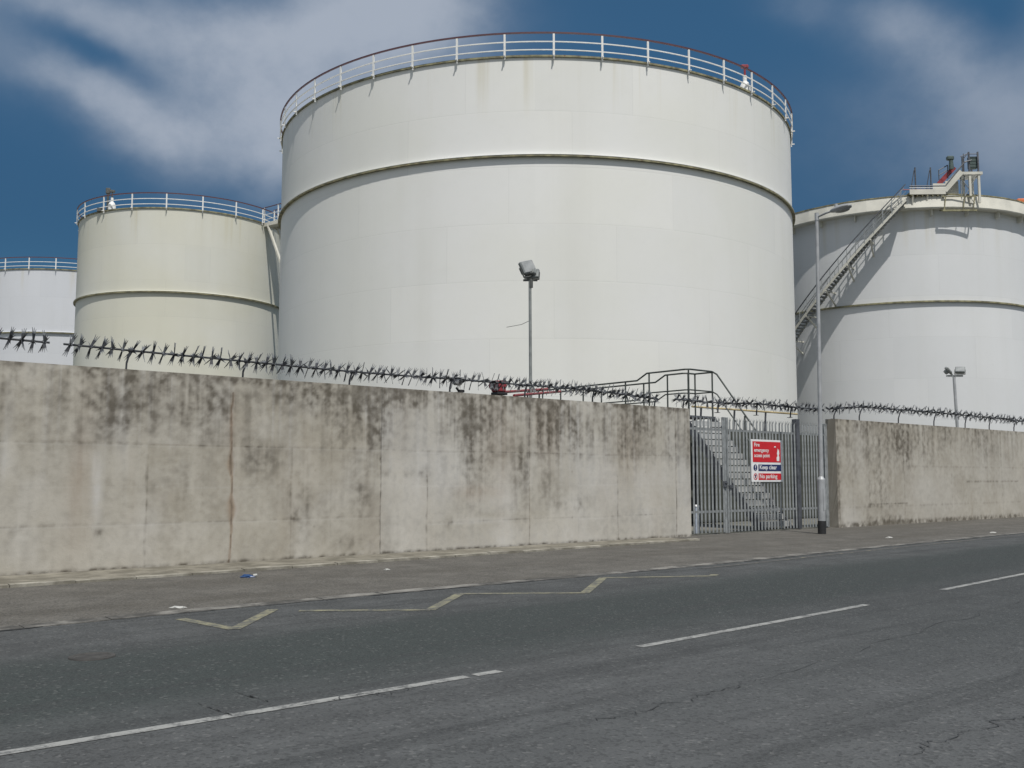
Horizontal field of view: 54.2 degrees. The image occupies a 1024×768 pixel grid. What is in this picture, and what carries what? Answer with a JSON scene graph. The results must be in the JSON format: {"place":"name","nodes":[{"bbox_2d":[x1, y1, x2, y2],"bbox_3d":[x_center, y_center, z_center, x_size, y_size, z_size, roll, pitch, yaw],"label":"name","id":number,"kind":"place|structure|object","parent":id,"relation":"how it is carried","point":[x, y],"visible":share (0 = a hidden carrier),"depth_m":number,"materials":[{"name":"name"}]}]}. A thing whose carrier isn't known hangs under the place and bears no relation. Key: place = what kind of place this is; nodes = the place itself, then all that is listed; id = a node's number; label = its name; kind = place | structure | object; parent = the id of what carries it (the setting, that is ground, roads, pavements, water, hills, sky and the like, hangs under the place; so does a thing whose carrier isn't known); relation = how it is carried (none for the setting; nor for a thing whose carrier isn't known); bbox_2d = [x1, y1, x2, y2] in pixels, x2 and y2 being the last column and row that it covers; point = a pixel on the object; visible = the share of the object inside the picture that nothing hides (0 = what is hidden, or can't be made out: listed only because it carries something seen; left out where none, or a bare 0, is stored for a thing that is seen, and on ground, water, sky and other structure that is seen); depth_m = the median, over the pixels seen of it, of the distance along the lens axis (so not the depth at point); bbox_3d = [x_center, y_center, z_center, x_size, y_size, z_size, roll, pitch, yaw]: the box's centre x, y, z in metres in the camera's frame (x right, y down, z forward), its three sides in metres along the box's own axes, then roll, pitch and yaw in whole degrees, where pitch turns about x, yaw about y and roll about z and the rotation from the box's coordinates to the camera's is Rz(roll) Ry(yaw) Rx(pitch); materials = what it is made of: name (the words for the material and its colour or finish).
{"place":"outdoors","nodes":[
{"label":"outdoors","id":0,"kind":"place"},
{"bbox_2d":[0,533,1023,767],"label":"road","id":1,"kind":"structure","parent":0,"point":[572,666],"depth_m":7.88,"materials":[{"name":"grey asphalt"}]},
{"bbox_2d":[68,652,115,660],"bbox_3d":[-3.653,2.368,8.698,0.390,0.010,0.390,5,-7,-40],"label":"drain cover","id":2,"kind":"object","parent":1,"relation":"on","point":[90,656],"visible":1,"depth_m":8.67,"materials":[{"name":"metal"}]},
{"bbox_2d":[176,574,718,629],"bbox_3d":[-0.079,2.814,13.425,8.685,0.001,1.437,5,-7,-40],"label":"zigzag marking","id":3,"kind":"object","parent":1,"relation":"on","point":[593,585],"visible":1,"depth_m":11.81,"materials":[{"name":"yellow paint"}]},
{"bbox_2d":[0,533,1021,630],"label":"gutter dirt","id":4,"kind":"structure","parent":1,"relation":"on","point":[470,586],"depth_m":14.03,"materials":[{"name":"brown soil"}]},
{"bbox_2d":[0,532,1023,630],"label":"kerb","id":5,"kind":"structure","parent":1,"relation":"on","point":[87,620],"depth_m":13.53,"materials":[{"name":"concrete"}]},
{"bbox_2d":[0,573,1023,754],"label":"line","id":6,"kind":"object","parent":1,"relation":"on","point":[60,743],"visible":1,"depth_m":6.98,"materials":[{"name":"white paint"}]},
{"bbox_2d":[199,600,1023,754],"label":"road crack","id":7,"kind":"object","parent":1,"relation":"on","point":[722,689],"visible":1,"depth_m":6.93,"materials":[{"name":"black asphalt"}]},
{"bbox_2d":[704,534,1023,567],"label":"edge line","id":8,"kind":"object","parent":1,"relation":"on","point":[848,552],"visible":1,"depth_m":20.57,"materials":[{"name":"yellow paint"}]},
{"bbox_2d":[0,517,1023,625],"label":"pavement","id":9,"kind":"structure","parent":0,"point":[38,604],"depth_m":16.35,"materials":[{"name":"concrete"}]},
{"bbox_2d":[240,574,256,577],"bbox_3d":[-4.095,2.977,15.528,0.281,0.059,0.104,0,-5,0],"label":"crushed bottle","id":10,"kind":"object","parent":9,"relation":"on","point":[247,575],"visible":1,"depth_m":15.50,"materials":[{"name":"blue plastic"}]},
{"bbox_2d":[0,537,681,583],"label":"footing","id":11,"kind":"object","parent":9,"relation":"on","point":[78,575],"visible":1,"depth_m":17.83,"materials":[{"name":"concrete"}]},
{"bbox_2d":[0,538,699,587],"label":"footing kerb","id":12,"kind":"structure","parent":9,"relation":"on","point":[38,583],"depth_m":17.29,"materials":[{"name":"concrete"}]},
{"bbox_2d":[690,416,727,533],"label":"palisade gate","id":13,"kind":"structure","parent":9,"relation":"on","point":[724,472],"depth_m":27.48,"materials":[{"name":"metal"}]},
{"bbox_2d":[726,417,801,532],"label":"palisade gate","id":14,"kind":"structure","parent":9,"relation":"on","point":[796,473],"depth_m":29.10,"materials":[{"name":"metal"}]},
{"bbox_2d":[751,439,782,481],"bbox_3d":[7.435,2.239,29.162,1.523,1.220,0.017,5,-7,-40],"label":"safety sign","id":15,"kind":"object","parent":14,"relation":"attached to","point":[766,460],"visible":1,"depth_m":29.14,"materials":[{"name":"red plastic"}]},
{"bbox_2d":[800,422,829,527],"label":"palisade gate","id":16,"kind":"structure","parent":9,"relation":"on","point":[825,454],"depth_m":30.73,"materials":[{"name":"metal"}]},
{"bbox_2d":[815,204,851,533],"bbox_3d":[8.944,-0.461,27.697,1.280,9.181,0.319,-5,-8,44],"label":"street lamp","id":17,"kind":"object","parent":9,"relation":"on","point":[821,493],"visible":1,"depth_m":27.90,"materials":[{"name":"grey metal"}]},
{"bbox_2d":[823,488,825,509],"bbox_3d":[8.638,3.189,27.641,0.110,0.600,0.010,5,-7,-40],"label":"access door","id":18,"kind":"structure","parent":17,"relation":"in","point":[824,494],"depth_m":27.63,"materials":[{"name":"paint"}]},
{"bbox_2d":[0,0,1023,269],"label":"sky","id":19,"kind":"structure","parent":0,"point":[121,96],"materials":[{"name":"blue"}]},
{"bbox_2d":[691,517,817,534],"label":"yard ground","id":20,"kind":"structure","parent":0,"point":[739,531],"depth_m":31.86,"materials":[{"name":"concrete"}]},
{"bbox_2d":[0,257,76,364],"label":"storage tank","id":21,"kind":"object","parent":20,"relation":"on","point":[39,300],"visible":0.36,"depth_m":85.48,"materials":[{"name":"metal"}]},
{"bbox_2d":[73,188,280,379],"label":"storage tank","id":22,"kind":"object","parent":20,"relation":"on","point":[192,280],"visible":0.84,"depth_m":66.67,"materials":[{"name":"beige metal"}]},
{"bbox_2d":[0,360,691,575],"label":"concrete wall","id":23,"kind":"structure","parent":20,"relation":"on","point":[101,468],"depth_m":19.10,"materials":[{"name":"grey concrete"}]},
{"bbox_2d":[0,327,49,352],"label":"spiked rail","id":24,"kind":"object","parent":23,"relation":"on","point":[21,340],"visible":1,"depth_m":16.20,"materials":[{"name":"metal"}]},
{"bbox_2d":[63,333,659,405],"bbox_3d":[-1.791,-0.135,21.400,14.884,0.576,0.459,5,-7,-40],"label":"spiked rail","id":25,"kind":"object","parent":23,"relation":"on","point":[434,377],"visible":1,"depth_m":20.04,"materials":[{"name":"metal"}]},
{"bbox_2d":[453,377,464,392],"bbox_3d":[-1.159,0.029,21.917,0.270,0.345,0.220,5,-7,-40],"label":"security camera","id":26,"kind":"object","parent":23,"relation":"on","point":[459,379],"visible":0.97,"depth_m":21.85,"materials":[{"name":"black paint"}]},
{"bbox_2d":[673,392,825,417],"bbox_3d":[7.071,0.633,29.072,7.150,0.562,0.460,5,-7,-40],"label":"spiked rail","id":27,"kind":"object","parent":23,"relation":"on","point":[725,402],"visible":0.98,"depth_m":28.78,"materials":[{"name":"metal"}]},
{"bbox_2d":[489,380,506,394],"bbox_3d":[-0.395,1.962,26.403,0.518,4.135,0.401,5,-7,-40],"label":"red valve","id":28,"kind":"object","parent":20,"relation":"on","point":[500,391],"visible":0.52,"depth_m":26.50,"materials":[{"name":"paint"}]},
{"bbox_2d":[509,260,539,397],"bbox_3d":[0.359,0.287,29.088,0.953,7.974,0.456,2,-6,-20],"label":"floodlight mast","id":29,"kind":"object","parent":20,"relation":"on","point":[529,270],"visible":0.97,"depth_m":29.31,"materials":[{"name":"grey metal"}]},
{"bbox_2d":[506,388,548,396],"bbox_3d":[0.452,2.084,28.802,0.071,4.341,4.390,-2,-6,18],"label":"red pipe","id":30,"kind":"object","parent":20,"relation":"on","point":[521,390],"visible":0.34,"depth_m":28.48,"materials":[{"name":"metal"}]},
{"bbox_2d":[513,390,560,397],"bbox_3d":[0.797,2.135,29.095,0.071,4.294,4.562,-2,-6,19],"label":"red pipe","id":31,"kind":"object","parent":20,"relation":"on","point":[535,393],"visible":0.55,"depth_m":28.93,"materials":[{"name":"metal"}]},
{"bbox_2d":[277,32,797,431],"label":"storage tank","id":32,"kind":"object","parent":20,"relation":"on","point":[640,215],"visible":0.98,"depth_m":42.83,"materials":[{"name":"white metal"}]},
{"bbox_2d":[264,203,280,262],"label":"footbridge","id":33,"kind":"object","parent":32,"relation":"on","point":[271,224],"visible":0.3,"depth_m":69.92,"materials":[{"name":"beige metal"}]},
{"bbox_2d":[528,368,793,530],"bbox_3d":[4.614,2.346,34.944,1.747,5.335,11.040,5,-7,-40],"label":"crossover stair","id":34,"kind":"object","parent":20,"relation":"on","point":[688,389],"visible":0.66,"depth_m":32.63,"materials":[{"name":"metal"}]},
{"bbox_2d":[695,505,699,532],"bbox_3d":[5.210,3.803,28.174,0.176,0.800,0.180,5,-7,-40],"label":"marker post","id":35,"kind":"object","parent":20,"relation":"on","point":[696,519],"visible":0.47,"depth_m":28.11,"materials":[{"name":"white plastic"}]},
{"bbox_2d":[690,431,818,522],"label":"bund wall","id":36,"kind":"structure","parent":20,"relation":"on","point":[691,468],"depth_m":37.46,"materials":[{"name":"concrete"}]},
{"bbox_2d":[691,406,797,433],"bbox_3d":[8.641,1.369,36.752,6.349,0.858,0.120,5,-7,-40],"label":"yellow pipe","id":37,"kind":"object","parent":36,"relation":"attached to","point":[765,412],"visible":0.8,"depth_m":36.77,"materials":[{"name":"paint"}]},
{"bbox_2d":[793,152,1023,433],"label":"storage tank","id":38,"kind":"object","parent":20,"relation":"on","point":[921,289],"visible":0.55,"depth_m":58.59,"materials":[{"name":"metal"}]},
{"bbox_2d":[825,419,1023,527],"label":"concrete wall","id":39,"kind":"structure","parent":20,"relation":"on","point":[883,473],"depth_m":34.58,"materials":[{"name":"grey concrete"}]},
{"bbox_2d":[825,401,1023,430],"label":"spiked rail","id":40,"kind":"object","parent":39,"relation":"on","point":[911,410],"visible":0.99,"depth_m":35.34,"materials":[{"name":"metal"}]},
{"bbox_2d":[943,367,965,426],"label":"floodlight mast","id":41,"kind":"object","parent":20,"relation":"on","point":[959,371],"visible":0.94,"depth_m":46.13,"materials":[{"name":"metal"}]}
]}

